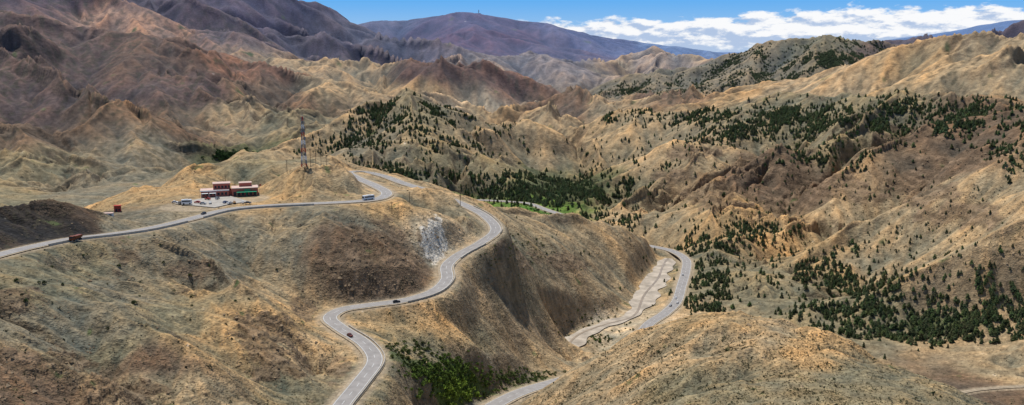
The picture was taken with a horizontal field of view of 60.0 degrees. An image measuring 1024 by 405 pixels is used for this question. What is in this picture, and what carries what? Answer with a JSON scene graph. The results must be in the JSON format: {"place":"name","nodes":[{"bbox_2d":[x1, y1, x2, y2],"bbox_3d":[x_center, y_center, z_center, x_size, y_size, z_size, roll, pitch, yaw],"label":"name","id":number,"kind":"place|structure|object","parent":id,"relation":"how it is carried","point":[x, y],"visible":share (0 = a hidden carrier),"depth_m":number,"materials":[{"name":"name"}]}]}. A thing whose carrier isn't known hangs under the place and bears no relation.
{"place":"outdoors","nodes":[
{"label":"outdoors","id":0,"kind":"place"},
{"bbox_2d":[0,171,502,404],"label":"mountain road","id":1,"kind":"structure","parent":0,"point":[365,373],"depth_m":520.17,"materials":[{"name":"grey asphalt"}]},
{"bbox_2d":[69,234,82,240],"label":"dump truck","id":2,"kind":"object","parent":1,"relation":"on","point":[75,237],"visible":1,"depth_m":459.52,"materials":[{"name":"paint"}]},
{"bbox_2d":[48,221,187,245],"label":"roadside wall","id":3,"kind":"structure","parent":1,"relation":"on","point":[109,235],"depth_m":492.30,"materials":[{"name":"concrete"}]},
{"bbox_2d":[203,204,313,217],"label":"roadside wall","id":4,"kind":"structure","parent":1,"relation":"on","point":[217,213],"depth_m":600.19,"materials":[{"name":"concrete"}]},
{"bbox_2d":[348,325,384,404],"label":"roadside wall","id":5,"kind":"structure","parent":1,"relation":"on","point":[367,385],"depth_m":429.30,"materials":[{"name":"concrete"}]},
{"bbox_2d":[362,194,374,199],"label":"coach bus","id":6,"kind":"object","parent":1,"relation":"on","point":[367,197],"visible":1,"depth_m":631.53,"materials":[{"name":"paint"}]},
{"bbox_2d":[408,264,454,302],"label":"roadside wall","id":7,"kind":"structure","parent":1,"relation":"on","point":[422,298],"depth_m":532.33,"materials":[{"name":"concrete"}]},
{"bbox_2d":[461,243,485,257],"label":"roadside wall","id":8,"kind":"structure","parent":1,"relation":"on","point":[473,250],"depth_m":617.85,"materials":[{"name":"concrete"}]},
{"bbox_2d":[473,205,502,233],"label":"roadside wall","id":9,"kind":"structure","parent":1,"relation":"on","point":[491,215],"depth_m":696.67,"materials":[{"name":"concrete"}]},
{"bbox_2d":[0,0,1023,404],"bbox_3d":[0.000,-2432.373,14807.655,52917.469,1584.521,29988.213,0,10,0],"label":"terrain","id":10,"kind":"structure","parent":0,"point":[176,88],"depth_m":953.63,"materials":[{"name":"brown soil"}]},
{"bbox_2d":[104,212,113,215],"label":"white cabin","id":11,"kind":"object","parent":10,"relation":"on","point":[110,213],"visible":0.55,"depth_m":568.65,"materials":[{"name":"metal"}]},
{"bbox_2d":[114,205,120,211],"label":"red kiosk","id":12,"kind":"object","parent":10,"relation":"on","point":[117,208],"visible":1,"depth_m":583.54,"materials":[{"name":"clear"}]},
{"bbox_2d":[175,196,249,206],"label":"car park","id":13,"kind":"structure","parent":10,"relation":"on","point":[216,202],"depth_m":625.46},
{"bbox_2d":[181,199,191,204],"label":"minibus","id":14,"kind":"object","parent":13,"relation":"on","point":[186,201],"visible":1,"depth_m":612.30,"materials":[{"name":"paint"}]},
{"bbox_2d":[199,181,260,196],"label":"roadside restaurant","id":15,"kind":"structure","parent":10,"relation":"on","point":[223,188],"depth_m":650.45,"materials":[{"name":"red paint"}]},
{"bbox_2d":[202,185,255,195],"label":"windows","id":16,"kind":"structure","parent":15,"relation":"in","point":[226,185],"depth_m":649.71,"materials":[{"name":"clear glass"}]},
{"bbox_2d":[301,116,306,166],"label":"telecom tower","id":17,"kind":"structure","parent":10,"relation":"on","point":[302,137],"depth_m":672.83,"materials":[{"name":"metal"}]},
{"bbox_2d":[14,147,653,404],"bbox_3d":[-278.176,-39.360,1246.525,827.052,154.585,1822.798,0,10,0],"label":"green shrubs","id":18,"kind":"object","parent":10,"relation":"on","point":[452,388],"visible":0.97,"depth_m":485.99,"materials":[{"name":"green plant"}]},
{"bbox_2d":[0,95,1019,404],"bbox_3d":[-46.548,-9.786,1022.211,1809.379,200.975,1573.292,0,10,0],"label":"loose rocks","id":19,"kind":"object","parent":10,"relation":"on","point":[422,283],"visible":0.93,"depth_m":506.50,"materials":[{"name":"grey stone"}]},
{"bbox_2d":[0,46,1023,404],"bbox_3d":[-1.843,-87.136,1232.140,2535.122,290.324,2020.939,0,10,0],"label":"dry scrub","id":20,"kind":"object","parent":10,"relation":"on","point":[776,340],"visible":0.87,"depth_m":434.17,"materials":[{"name":"brown plant"}]},
{"bbox_2d":[565,258,675,346],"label":"dry river bed","id":21,"kind":"object","parent":10,"relation":"on","point":[652,295],"visible":0.95,"depth_m":867.68,"materials":[{"name":"beige gravel"}]},
{"bbox_2d":[293,87,1023,358],"bbox_3d":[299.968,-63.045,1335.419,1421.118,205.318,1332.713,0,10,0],"label":"pine forest","id":22,"kind":"object","parent":10,"relation":"on","point":[781,116],"visible":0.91,"depth_m":1263.63,"materials":[{"name":"green plant"}]},
{"bbox_2d":[594,37,910,99],"bbox_3d":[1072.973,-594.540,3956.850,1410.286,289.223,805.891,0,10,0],"label":"distant pine forest","id":23,"kind":"object","parent":10,"relation":"on","point":[824,57],"visible":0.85,"depth_m":3794.86,"materials":[{"name":"green plant"}]},
{"bbox_2d":[477,199,561,213],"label":"village road","id":24,"kind":"structure","parent":0,"point":[544,208],"depth_m":1397.36,"materials":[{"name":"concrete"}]},
{"bbox_2d":[482,245,692,404],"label":"valley road","id":25,"kind":"structure","parent":0,"point":[666,311],"depth_m":811.47,"materials":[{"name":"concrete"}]},
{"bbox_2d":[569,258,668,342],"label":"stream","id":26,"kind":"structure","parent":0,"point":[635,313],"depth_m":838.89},
{"bbox_2d":[303,0,1023,51],"label":"sky","id":27,"kind":"structure","parent":0,"point":[707,25],"materials":[{"name":"blue"}]},
{"bbox_2d":[961,385,1023,392],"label":"farm track","id":28,"kind":"structure","parent":0,"point":[986,388],"depth_m":627.39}
]}

